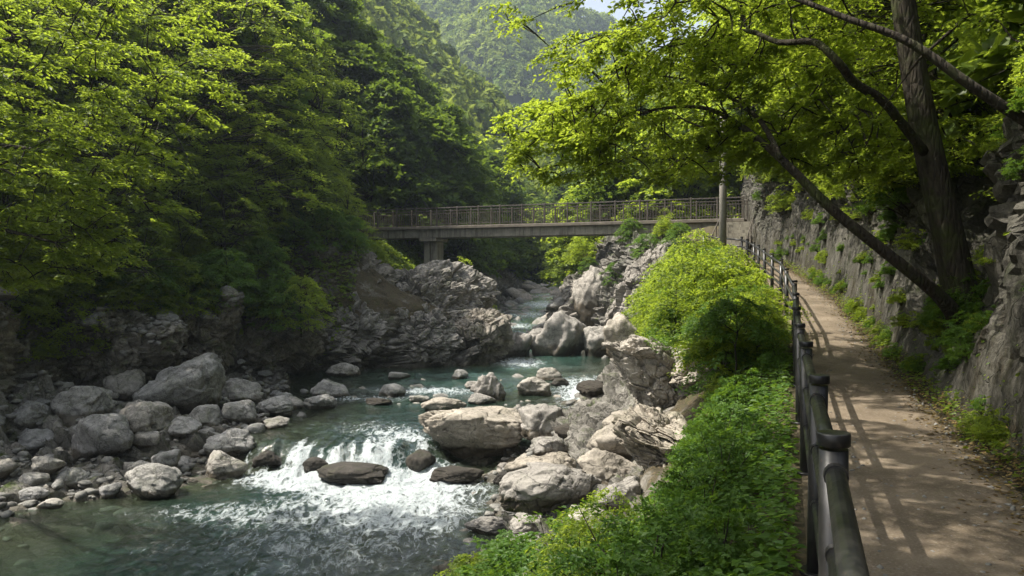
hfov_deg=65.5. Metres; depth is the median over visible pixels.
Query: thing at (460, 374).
boulder
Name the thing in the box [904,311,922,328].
wall plant
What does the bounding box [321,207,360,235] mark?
shrub
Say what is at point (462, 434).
boulder
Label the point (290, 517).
river water
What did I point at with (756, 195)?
shrub
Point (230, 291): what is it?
stone
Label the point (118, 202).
broadleaf tree
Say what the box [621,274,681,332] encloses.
shrub
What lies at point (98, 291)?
shrub
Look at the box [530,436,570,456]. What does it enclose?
boulder
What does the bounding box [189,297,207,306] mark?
stone
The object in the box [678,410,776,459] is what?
shrub
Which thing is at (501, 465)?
stone
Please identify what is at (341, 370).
boulder
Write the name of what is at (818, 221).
wall plant
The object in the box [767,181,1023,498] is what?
weeds
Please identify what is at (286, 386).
stone
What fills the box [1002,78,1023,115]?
wall plant
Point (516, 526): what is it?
boulder
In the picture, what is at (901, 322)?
wall plant
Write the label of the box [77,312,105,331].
stone
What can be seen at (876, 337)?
wall plant
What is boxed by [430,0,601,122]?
mountain
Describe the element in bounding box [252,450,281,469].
boulder
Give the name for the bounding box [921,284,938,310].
wall plant
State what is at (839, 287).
wall plant
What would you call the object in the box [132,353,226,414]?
boulder
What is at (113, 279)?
shrub
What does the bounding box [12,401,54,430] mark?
boulder
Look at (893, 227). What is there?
wall plant
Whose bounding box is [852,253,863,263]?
wall plant
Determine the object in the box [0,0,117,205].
broadleaf tree
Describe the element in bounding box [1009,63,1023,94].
wall plant
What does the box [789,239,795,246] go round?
wall plant
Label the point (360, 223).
shrub
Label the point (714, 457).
shrub
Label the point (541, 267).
broadleaf tree
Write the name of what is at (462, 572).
shrub
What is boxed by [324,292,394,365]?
rock outcrop
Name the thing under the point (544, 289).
stone
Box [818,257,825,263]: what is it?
wall plant
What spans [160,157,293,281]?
broadleaf tree
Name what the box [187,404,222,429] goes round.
boulder
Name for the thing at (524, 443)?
gravel
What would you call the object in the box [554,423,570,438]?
boulder
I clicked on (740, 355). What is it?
shrub
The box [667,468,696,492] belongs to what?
shrub
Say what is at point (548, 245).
broadleaf tree
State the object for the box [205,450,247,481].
boulder
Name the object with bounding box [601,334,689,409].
rock outcrop
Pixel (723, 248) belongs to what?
shrub
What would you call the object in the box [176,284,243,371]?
rock outcrop
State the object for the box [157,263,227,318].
shrub
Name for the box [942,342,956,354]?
wall plant
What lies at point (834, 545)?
path fence
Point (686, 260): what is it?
shrub
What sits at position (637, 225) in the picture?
shrub
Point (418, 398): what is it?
boulder
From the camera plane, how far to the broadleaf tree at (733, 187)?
49.47 m
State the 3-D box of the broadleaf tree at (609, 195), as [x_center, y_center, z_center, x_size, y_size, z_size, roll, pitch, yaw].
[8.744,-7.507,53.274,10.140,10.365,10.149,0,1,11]
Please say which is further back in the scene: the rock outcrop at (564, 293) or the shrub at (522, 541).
the rock outcrop at (564, 293)
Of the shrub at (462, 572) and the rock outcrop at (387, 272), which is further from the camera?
the rock outcrop at (387, 272)
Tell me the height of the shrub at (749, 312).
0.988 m
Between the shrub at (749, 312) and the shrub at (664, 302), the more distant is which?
the shrub at (664, 302)
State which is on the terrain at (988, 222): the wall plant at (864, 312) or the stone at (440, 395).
the wall plant at (864, 312)
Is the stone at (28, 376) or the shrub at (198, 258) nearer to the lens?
the stone at (28, 376)
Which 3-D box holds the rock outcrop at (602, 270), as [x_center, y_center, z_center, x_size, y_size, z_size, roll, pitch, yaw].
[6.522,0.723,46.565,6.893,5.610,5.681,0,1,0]
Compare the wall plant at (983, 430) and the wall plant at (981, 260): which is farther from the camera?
the wall plant at (981, 260)
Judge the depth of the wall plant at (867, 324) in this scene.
16.07 m
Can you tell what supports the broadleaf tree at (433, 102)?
on the terrain at (988, 222)
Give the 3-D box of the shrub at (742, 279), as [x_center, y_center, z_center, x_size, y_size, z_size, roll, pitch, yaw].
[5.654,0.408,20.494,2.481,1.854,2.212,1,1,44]
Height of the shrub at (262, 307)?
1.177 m
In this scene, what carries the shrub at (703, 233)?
on the terrain at (988, 222)
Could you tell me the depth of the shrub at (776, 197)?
32.83 m
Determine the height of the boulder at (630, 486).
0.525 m
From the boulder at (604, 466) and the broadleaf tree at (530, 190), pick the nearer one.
the boulder at (604, 466)
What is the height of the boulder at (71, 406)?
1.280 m
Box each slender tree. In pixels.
[680,0,898,131]
[682,1,863,148]
[682,12,808,134]
[693,0,890,123]
[707,0,1023,116]
[747,0,939,110]
[750,5,880,113]
[757,0,960,116]
[768,0,1023,182]
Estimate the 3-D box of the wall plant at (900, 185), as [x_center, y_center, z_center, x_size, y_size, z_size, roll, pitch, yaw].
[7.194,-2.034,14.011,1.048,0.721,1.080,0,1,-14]
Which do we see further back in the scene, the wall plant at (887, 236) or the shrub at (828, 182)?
the shrub at (828, 182)
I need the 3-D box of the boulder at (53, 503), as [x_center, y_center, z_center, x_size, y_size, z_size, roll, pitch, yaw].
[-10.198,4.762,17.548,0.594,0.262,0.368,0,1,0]
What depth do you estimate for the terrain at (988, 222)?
18.23 m
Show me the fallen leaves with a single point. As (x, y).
(926, 415)
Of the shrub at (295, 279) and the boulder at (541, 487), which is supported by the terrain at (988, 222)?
the boulder at (541, 487)
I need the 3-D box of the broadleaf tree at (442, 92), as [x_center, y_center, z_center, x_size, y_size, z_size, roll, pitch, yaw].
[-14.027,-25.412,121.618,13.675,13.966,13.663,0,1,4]
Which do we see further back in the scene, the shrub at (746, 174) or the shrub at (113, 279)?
the shrub at (746, 174)
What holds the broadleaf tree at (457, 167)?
on the terrain at (988, 222)
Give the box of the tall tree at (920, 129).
[478,0,1017,353]
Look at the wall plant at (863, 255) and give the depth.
18.54 m
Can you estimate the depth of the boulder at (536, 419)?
20.96 m
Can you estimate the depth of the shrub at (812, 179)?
23.59 m
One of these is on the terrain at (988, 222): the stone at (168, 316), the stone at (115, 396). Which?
the stone at (115, 396)
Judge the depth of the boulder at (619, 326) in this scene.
22.26 m
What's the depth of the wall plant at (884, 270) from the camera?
15.10 m
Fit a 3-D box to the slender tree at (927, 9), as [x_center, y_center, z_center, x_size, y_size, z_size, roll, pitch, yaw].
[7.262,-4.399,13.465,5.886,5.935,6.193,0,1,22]
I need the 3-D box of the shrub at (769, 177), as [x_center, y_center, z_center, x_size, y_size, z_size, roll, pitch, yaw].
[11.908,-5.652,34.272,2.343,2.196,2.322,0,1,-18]
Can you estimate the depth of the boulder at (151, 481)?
18.33 m
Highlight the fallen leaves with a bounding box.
[792,268,1023,573]
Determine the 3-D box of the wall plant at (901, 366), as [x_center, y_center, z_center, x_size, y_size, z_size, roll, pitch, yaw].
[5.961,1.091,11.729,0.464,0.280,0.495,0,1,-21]
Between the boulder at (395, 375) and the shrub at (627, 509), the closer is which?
the shrub at (627, 509)
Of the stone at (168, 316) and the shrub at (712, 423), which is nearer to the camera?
the shrub at (712, 423)
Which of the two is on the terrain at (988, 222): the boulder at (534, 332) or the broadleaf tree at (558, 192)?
the broadleaf tree at (558, 192)
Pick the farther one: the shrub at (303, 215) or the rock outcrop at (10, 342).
the shrub at (303, 215)
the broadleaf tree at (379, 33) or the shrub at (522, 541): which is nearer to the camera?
the shrub at (522, 541)
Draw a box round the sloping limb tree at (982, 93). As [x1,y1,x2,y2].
[784,0,1023,200]
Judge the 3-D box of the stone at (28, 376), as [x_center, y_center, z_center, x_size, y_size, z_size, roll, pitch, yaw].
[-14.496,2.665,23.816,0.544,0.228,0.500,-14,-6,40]
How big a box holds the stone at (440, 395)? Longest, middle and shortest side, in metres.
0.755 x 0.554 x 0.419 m
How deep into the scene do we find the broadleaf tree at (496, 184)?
86.98 m
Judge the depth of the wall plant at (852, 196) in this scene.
20.51 m
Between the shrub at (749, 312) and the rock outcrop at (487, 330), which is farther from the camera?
the rock outcrop at (487, 330)
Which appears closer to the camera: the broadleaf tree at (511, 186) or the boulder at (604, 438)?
the boulder at (604, 438)
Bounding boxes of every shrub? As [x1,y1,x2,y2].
[12,262,50,303]
[13,276,68,306]
[15,335,66,362]
[16,284,126,360]
[22,240,116,297]
[26,244,72,278]
[32,192,125,263]
[73,272,110,294]
[90,244,161,292]
[98,277,131,299]
[100,241,183,302]
[104,231,148,262]
[105,180,179,247]
[111,254,161,294]
[145,216,198,250]
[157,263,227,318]
[177,266,206,295]
[179,247,263,306]
[182,253,230,298]
[185,263,248,309]
[187,233,231,275]
[189,252,234,288]
[224,228,292,274]
[228,274,267,318]
[229,239,297,298]
[230,236,271,270]
[240,290,279,318]
[243,280,316,332]
[246,175,309,219]
[252,278,299,312]
[266,275,336,336]
[296,207,356,250]
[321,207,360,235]
[333,215,375,245]
[337,231,370,256]
[364,227,393,265]
[433,551,489,575]
[447,529,540,575]
[454,569,471,575]
[456,537,510,574]
[458,256,472,264]
[476,520,571,571]
[477,517,574,575]
[481,511,606,575]
[523,519,615,575]
[528,487,642,575]
[529,499,718,575]
[531,559,612,575]
[547,523,628,575]
[557,236,605,264]
[577,257,597,274]
[593,552,659,575]
[598,482,686,562]
[599,262,622,284]
[612,218,645,242]
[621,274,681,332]
[622,262,693,327]
[624,248,716,332]
[624,284,668,326]
[626,233,662,258]
[628,261,676,326]
[629,294,669,331]
[632,505,659,530]
[633,286,695,343]
[635,313,686,336]
[637,465,751,555]
[639,240,758,336]
[639,297,697,333]
[641,286,717,345]
[645,251,697,284]
[645,260,752,333]
[646,487,777,575]
[649,262,737,331]
[650,424,775,516]
[651,208,680,237]
[653,241,711,268]
[655,228,729,262]
[661,222,692,248]
[661,296,792,400]
[665,429,689,465]
[667,288,790,376]
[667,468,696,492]
[668,253,722,295]
[669,310,706,344]
[670,405,747,449]
[671,276,756,332]
[673,257,781,321]
[677,256,772,295]
[677,323,689,346]
[678,323,716,359]
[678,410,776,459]
[684,400,757,447]
[685,245,751,273]
[685,311,710,338]
[686,291,745,332]
[692,426,779,483]
[698,370,749,401]
[701,375,741,409]
[702,292,748,307]
[705,244,764,274]
[707,245,768,286]
[707,268,763,289]
[707,368,770,414]
[707,382,772,421]
[717,285,783,309]
[724,332,792,373]
[726,307,769,343]
[727,302,792,357]
[731,284,784,318]
[735,293,774,323]
[736,151,761,180]
[737,287,814,332]
[740,275,778,301]
[741,291,778,308]
[744,149,781,183]
[750,184,763,199]
[752,167,778,183]
[760,159,792,182]
[763,183,794,213]
[781,125,836,192]
[789,97,861,185]
[808,105,868,199]
[819,184,845,199]
[835,128,966,206]
[847,175,910,216]
[857,75,905,144]
[859,119,991,195]
[877,101,990,178]
[899,39,1011,119]
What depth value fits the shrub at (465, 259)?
52.31 m
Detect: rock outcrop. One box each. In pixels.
[0,279,27,394]
[56,279,187,387]
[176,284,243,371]
[235,269,329,374]
[296,234,402,304]
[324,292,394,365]
[393,303,465,365]
[395,259,500,320]
[453,307,514,357]
[546,285,570,319]
[569,265,606,320]
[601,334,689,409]
[604,243,671,324]
[611,403,690,469]
[669,345,758,393]
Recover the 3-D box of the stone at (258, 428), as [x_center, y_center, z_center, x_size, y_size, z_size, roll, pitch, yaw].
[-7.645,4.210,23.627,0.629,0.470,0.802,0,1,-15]
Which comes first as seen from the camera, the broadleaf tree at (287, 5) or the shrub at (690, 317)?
the shrub at (690, 317)
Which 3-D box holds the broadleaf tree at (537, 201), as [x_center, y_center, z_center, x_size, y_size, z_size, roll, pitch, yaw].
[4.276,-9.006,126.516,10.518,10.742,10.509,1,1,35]
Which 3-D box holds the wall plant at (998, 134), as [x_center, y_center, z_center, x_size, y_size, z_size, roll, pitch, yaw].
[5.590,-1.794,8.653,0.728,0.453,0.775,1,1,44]
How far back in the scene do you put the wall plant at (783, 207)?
32.52 m
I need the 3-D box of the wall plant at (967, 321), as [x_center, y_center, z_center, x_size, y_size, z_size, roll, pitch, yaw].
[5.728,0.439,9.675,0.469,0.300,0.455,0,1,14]
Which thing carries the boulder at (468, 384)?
in the river water
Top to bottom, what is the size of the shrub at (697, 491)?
0.668 m
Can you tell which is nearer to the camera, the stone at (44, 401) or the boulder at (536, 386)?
the stone at (44, 401)
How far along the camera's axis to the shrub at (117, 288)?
26.65 m
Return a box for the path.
[743,255,1023,575]
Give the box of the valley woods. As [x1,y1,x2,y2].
[356,0,678,209]
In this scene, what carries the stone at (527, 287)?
on the terrain at (988, 222)
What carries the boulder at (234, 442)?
on the terrain at (988, 222)
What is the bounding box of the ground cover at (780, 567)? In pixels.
[518,287,806,575]
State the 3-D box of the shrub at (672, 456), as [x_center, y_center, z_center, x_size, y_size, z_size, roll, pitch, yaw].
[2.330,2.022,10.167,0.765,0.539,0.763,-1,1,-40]
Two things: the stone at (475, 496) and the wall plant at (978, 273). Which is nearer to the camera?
the wall plant at (978, 273)
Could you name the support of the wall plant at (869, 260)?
on the terrain at (988, 222)
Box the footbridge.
[357,196,747,263]
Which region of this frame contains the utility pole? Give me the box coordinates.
[719,101,726,248]
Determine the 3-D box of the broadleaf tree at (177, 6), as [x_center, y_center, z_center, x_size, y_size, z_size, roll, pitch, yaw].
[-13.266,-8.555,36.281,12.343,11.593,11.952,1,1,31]
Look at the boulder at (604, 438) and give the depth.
13.11 m
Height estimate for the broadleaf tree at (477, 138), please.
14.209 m
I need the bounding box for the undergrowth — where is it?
[0,130,423,364]
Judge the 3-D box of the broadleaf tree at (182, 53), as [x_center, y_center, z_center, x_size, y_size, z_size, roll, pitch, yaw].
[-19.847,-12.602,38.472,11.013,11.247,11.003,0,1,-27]
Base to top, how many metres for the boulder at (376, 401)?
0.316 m
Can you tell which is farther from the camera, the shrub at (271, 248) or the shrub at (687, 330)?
the shrub at (271, 248)
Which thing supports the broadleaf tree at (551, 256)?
on the terrain at (988, 222)
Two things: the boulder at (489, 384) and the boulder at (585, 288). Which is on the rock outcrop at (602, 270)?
the boulder at (585, 288)
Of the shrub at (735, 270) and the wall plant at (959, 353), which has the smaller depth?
the wall plant at (959, 353)
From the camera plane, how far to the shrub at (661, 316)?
19.82 m
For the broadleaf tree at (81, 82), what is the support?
on the terrain at (988, 222)
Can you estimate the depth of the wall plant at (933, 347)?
11.32 m
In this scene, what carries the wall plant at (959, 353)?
on the terrain at (988, 222)
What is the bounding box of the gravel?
[0,288,622,570]
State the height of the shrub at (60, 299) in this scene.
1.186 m
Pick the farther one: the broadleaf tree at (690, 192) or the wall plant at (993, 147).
the broadleaf tree at (690, 192)
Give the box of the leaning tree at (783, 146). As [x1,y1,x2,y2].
[479,16,967,325]
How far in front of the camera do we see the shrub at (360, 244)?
37.48 m
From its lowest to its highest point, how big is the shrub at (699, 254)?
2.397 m
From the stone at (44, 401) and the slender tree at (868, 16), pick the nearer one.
the slender tree at (868, 16)
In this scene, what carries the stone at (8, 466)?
on the terrain at (988, 222)
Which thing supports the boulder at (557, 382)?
in the river water
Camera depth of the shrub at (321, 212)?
36.82 m
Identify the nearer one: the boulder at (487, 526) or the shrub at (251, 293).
the boulder at (487, 526)
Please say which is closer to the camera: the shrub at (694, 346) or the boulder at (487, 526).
the shrub at (694, 346)
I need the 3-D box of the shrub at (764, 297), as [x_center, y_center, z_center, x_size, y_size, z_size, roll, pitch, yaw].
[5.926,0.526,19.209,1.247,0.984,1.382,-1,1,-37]
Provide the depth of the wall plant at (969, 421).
7.93 m
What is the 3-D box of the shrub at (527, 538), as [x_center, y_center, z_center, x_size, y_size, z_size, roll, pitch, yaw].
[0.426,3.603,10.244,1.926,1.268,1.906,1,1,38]
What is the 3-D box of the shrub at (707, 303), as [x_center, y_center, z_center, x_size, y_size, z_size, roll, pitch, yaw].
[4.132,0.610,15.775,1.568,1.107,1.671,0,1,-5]
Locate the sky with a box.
[569,0,723,62]
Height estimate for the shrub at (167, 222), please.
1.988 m
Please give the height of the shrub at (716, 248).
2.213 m
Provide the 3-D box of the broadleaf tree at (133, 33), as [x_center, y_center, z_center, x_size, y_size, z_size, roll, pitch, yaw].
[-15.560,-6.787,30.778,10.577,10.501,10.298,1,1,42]
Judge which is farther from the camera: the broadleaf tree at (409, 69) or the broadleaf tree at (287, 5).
the broadleaf tree at (409, 69)
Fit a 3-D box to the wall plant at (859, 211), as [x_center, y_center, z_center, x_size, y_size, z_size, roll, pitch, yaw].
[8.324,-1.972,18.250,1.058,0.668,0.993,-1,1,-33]
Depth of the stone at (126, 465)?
20.24 m
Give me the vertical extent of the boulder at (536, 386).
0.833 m
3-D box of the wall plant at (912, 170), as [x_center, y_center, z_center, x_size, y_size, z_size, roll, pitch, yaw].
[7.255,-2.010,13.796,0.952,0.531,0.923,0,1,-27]
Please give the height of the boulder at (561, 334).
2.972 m
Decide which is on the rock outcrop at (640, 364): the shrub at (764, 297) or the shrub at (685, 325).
the shrub at (685, 325)
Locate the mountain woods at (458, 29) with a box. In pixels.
[413,0,663,124]
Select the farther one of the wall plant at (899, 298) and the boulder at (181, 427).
the boulder at (181, 427)
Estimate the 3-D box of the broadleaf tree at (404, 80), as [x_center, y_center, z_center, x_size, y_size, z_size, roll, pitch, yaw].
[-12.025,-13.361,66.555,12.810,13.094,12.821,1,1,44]
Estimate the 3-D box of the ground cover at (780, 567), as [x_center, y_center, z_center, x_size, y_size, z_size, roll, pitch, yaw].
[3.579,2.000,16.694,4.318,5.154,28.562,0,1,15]
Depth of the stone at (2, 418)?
21.28 m
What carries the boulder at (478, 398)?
in the river water
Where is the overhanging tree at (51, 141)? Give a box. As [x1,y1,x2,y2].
[0,0,249,297]
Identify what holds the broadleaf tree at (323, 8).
on the terrain at (988, 222)
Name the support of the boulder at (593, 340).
on the terrain at (988, 222)
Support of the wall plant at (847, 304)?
on the terrain at (988, 222)
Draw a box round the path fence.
[703,236,869,575]
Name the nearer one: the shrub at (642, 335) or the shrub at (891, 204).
the shrub at (891, 204)
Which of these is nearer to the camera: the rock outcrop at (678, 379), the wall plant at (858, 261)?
the rock outcrop at (678, 379)
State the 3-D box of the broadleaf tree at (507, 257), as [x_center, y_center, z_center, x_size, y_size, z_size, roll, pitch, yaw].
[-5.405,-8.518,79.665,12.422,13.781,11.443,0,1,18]
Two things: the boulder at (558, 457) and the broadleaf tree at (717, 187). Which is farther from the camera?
the broadleaf tree at (717, 187)
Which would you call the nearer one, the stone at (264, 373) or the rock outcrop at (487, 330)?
the stone at (264, 373)
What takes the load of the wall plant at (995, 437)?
on the terrain at (988, 222)
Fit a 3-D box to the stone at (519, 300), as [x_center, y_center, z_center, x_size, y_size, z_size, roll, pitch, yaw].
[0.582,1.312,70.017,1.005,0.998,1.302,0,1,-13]
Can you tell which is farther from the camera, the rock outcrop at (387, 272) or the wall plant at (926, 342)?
the rock outcrop at (387, 272)
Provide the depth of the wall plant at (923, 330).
11.89 m
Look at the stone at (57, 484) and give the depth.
18.47 m
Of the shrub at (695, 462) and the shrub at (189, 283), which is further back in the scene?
the shrub at (189, 283)
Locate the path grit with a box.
[774,281,1023,575]
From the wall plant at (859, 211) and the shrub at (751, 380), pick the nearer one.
the shrub at (751, 380)
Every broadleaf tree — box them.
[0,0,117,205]
[0,0,127,163]
[0,0,174,138]
[0,0,200,140]
[0,0,257,240]
[0,72,65,257]
[0,100,207,298]
[42,1,302,139]
[72,0,340,185]
[94,0,354,211]
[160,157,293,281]
[186,23,351,172]
[189,74,306,195]
[190,116,309,232]
[235,0,386,204]
[251,0,348,109]
[251,134,342,223]
[270,152,353,240]
[295,0,397,138]
[296,40,418,190]
[305,177,373,247]
[312,155,365,229]
[315,3,367,31]
[327,49,429,165]
[337,76,463,246]
[364,109,508,278]
[368,24,387,42]
[381,43,441,104]
[395,99,504,261]
[400,58,430,94]
[423,96,443,106]
[424,79,445,103]
[428,80,444,99]
[435,102,513,260]
[461,117,486,146]
[469,137,519,266]
[478,142,491,150]
[480,147,531,269]
[480,154,522,257]
[483,153,519,251]
[495,152,529,206]
[498,149,521,175]
[506,206,558,283]
[521,205,545,273]
[523,185,544,200]
[527,197,553,211]
[535,184,593,285]
[536,245,553,281]
[540,217,579,281]
[544,169,561,202]
[546,167,574,206]
[561,160,653,251]
[565,99,718,244]
[565,151,591,216]
[596,120,718,236]
[632,85,743,218]
[653,96,728,209]
[695,62,779,165]
[890,0,1023,139]
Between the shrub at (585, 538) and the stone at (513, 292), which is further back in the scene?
the stone at (513, 292)
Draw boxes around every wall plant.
[774,246,782,254]
[781,199,791,210]
[781,248,788,255]
[785,196,795,202]
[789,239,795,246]
[792,185,804,192]
[800,206,813,220]
[806,265,815,272]
[809,240,820,252]
[810,212,825,225]
[813,273,826,285]
[814,248,826,258]
[817,230,826,241]
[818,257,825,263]
[832,278,845,292]
[840,204,851,216]
[845,298,859,308]
[847,193,857,201]
[848,296,863,310]
[850,211,861,220]
[850,307,866,320]
[851,192,876,214]
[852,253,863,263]
[855,306,866,317]
[856,250,866,260]
[861,253,873,264]
[862,316,874,327]
[863,315,874,323]
[867,270,881,284]
[870,321,884,333]
[871,277,884,289]
[871,329,890,344]
[876,203,897,220]
[876,220,895,243]
[877,326,892,339]
[878,261,895,275]
[880,207,895,220]
[882,342,903,358]
[884,219,905,232]
[886,287,906,305]
[887,161,919,188]
[887,310,911,328]
[893,227,925,250]
[899,353,924,369]
[902,167,953,186]
[903,353,927,371]
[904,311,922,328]
[908,358,928,371]
[914,286,980,324]
[916,296,943,330]
[919,323,932,333]
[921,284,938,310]
[923,337,932,345]
[924,305,945,339]
[929,310,989,348]
[931,344,940,350]
[931,350,961,370]
[933,268,987,294]
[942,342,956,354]
[943,310,990,339]
[944,332,979,362]
[947,273,990,315]
[954,410,991,436]
[962,312,989,332]
[963,305,996,332]
[966,395,985,409]
[967,244,991,266]
[969,404,1009,442]
[976,421,1010,447]
[977,136,1006,153]
[988,116,1003,141]
[996,94,1021,120]
[999,34,1023,87]
[1000,145,1023,180]
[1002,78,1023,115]
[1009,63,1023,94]
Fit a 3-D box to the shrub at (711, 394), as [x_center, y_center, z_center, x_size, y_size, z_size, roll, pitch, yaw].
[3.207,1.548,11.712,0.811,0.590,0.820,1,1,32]
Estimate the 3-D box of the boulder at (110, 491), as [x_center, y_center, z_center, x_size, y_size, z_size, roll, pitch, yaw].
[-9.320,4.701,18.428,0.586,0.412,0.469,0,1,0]
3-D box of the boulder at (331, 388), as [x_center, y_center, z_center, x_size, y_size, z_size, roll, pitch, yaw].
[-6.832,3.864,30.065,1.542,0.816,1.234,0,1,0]
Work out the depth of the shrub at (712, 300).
18.26 m
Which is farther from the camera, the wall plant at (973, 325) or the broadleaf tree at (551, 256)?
the broadleaf tree at (551, 256)
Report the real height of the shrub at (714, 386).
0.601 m
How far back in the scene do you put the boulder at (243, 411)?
23.71 m
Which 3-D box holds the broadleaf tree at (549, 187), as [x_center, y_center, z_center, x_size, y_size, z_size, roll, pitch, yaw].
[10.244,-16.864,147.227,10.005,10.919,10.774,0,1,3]
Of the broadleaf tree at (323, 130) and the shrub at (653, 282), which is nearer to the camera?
the shrub at (653, 282)
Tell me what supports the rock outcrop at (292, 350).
on the terrain at (988, 222)
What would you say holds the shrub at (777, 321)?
on the terrain at (988, 222)
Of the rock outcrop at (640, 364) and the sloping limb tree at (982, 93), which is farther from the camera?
the rock outcrop at (640, 364)
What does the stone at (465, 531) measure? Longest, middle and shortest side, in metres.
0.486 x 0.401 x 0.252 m
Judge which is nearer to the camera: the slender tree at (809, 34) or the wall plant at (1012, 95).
the wall plant at (1012, 95)
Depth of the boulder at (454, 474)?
19.63 m
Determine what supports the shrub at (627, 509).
on the terrain at (988, 222)
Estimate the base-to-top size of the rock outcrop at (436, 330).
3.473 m
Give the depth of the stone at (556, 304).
47.36 m
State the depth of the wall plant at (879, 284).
15.89 m
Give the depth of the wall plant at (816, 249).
26.16 m
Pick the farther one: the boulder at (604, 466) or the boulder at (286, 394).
the boulder at (286, 394)
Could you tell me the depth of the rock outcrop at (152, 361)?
25.73 m
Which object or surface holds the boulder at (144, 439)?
on the terrain at (988, 222)
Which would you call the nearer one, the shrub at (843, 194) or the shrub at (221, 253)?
the shrub at (843, 194)
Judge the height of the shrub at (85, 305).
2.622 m
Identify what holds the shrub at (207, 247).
on the terrain at (988, 222)
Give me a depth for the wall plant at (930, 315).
10.86 m
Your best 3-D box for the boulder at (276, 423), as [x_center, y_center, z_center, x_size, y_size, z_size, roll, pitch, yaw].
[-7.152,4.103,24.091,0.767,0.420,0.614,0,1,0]
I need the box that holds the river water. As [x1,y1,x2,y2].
[0,259,608,575]
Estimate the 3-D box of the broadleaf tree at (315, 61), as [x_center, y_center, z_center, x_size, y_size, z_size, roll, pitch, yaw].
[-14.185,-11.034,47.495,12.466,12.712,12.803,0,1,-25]
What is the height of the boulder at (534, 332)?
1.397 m
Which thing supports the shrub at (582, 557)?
on the terrain at (988, 222)
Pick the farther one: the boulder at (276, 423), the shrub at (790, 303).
the boulder at (276, 423)
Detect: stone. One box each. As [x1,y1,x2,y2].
[0,286,18,300]
[0,415,5,428]
[0,458,17,480]
[18,472,50,486]
[19,373,36,380]
[35,398,50,404]
[51,478,63,490]
[58,382,73,388]
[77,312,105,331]
[112,392,119,400]
[123,462,133,470]
[154,310,179,320]
[177,456,190,466]
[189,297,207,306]
[198,427,214,432]
[201,311,216,323]
[219,285,238,302]
[237,358,245,364]
[243,423,264,434]
[258,370,273,377]
[258,413,269,417]
[281,384,289,389]
[433,393,447,396]
[449,528,469,535]
[463,538,476,548]
[469,491,479,499]
[497,462,506,468]
[502,287,523,298]
[502,310,520,313]
[513,297,524,302]
[515,453,526,460]
[518,293,532,300]
[521,284,537,291]
[530,289,541,293]
[532,318,544,323]
[532,323,544,328]
[540,287,550,291]
[546,296,564,310]
[552,395,560,400]
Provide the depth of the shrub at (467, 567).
11.26 m
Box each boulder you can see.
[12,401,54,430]
[18,428,53,455]
[18,486,49,501]
[31,456,66,475]
[36,498,63,509]
[50,386,118,427]
[51,467,89,489]
[71,413,133,462]
[99,482,121,499]
[103,369,145,401]
[118,399,173,433]
[124,463,182,499]
[129,460,149,469]
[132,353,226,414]
[132,430,159,448]
[151,449,180,467]
[167,416,201,439]
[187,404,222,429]
[203,428,254,456]
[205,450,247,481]
[221,399,256,424]
[222,378,263,404]
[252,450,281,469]
[257,395,292,417]
[263,416,289,430]
[276,392,292,396]
[288,396,304,410]
[302,457,327,472]
[303,394,336,411]
[310,379,349,399]
[316,461,388,484]
[325,363,360,378]
[366,397,391,404]
[378,383,405,396]
[388,372,409,379]
[406,449,435,471]
[409,395,428,401]
[418,406,522,462]
[421,397,466,410]
[429,465,483,482]
[452,369,468,378]
[464,516,506,538]
[465,381,475,388]
[468,393,495,404]
[470,372,505,400]
[493,471,506,484]
[499,462,601,514]
[504,451,576,472]
[506,332,532,359]
[507,532,538,543]
[508,512,540,534]
[517,377,551,396]
[517,403,564,440]
[529,328,542,342]
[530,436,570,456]
[531,311,586,356]
[536,367,561,380]
[550,378,568,387]
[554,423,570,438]
[568,505,605,534]
[571,265,603,326]
[576,380,603,397]
[577,448,636,484]
[583,325,607,358]
[586,424,632,460]
[597,475,640,511]
[602,312,637,357]
[602,409,627,426]
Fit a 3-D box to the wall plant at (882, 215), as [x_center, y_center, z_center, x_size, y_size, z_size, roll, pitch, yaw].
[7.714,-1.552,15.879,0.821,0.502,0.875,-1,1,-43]
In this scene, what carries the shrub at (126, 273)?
on the terrain at (988, 222)
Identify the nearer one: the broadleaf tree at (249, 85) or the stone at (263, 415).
the stone at (263, 415)
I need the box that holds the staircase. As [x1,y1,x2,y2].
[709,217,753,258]
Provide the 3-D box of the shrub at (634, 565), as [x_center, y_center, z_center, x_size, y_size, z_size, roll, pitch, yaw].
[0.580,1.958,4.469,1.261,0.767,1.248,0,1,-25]
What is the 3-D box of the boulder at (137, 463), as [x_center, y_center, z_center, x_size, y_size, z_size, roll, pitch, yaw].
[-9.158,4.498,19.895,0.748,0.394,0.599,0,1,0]
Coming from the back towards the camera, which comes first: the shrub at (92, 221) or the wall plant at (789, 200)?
the wall plant at (789, 200)
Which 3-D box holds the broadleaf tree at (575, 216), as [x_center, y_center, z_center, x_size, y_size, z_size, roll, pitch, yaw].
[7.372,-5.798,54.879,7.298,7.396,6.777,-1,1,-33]
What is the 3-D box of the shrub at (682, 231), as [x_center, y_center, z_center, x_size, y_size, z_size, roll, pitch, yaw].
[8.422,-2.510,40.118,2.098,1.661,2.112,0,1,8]
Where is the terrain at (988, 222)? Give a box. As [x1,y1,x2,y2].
[0,74,1023,575]
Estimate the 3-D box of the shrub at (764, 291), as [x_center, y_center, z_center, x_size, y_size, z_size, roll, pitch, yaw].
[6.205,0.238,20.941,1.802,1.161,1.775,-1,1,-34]
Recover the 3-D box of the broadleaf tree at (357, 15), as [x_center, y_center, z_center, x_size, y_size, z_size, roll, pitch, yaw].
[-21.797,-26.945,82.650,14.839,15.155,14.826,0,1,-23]
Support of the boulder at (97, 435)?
on the terrain at (988, 222)

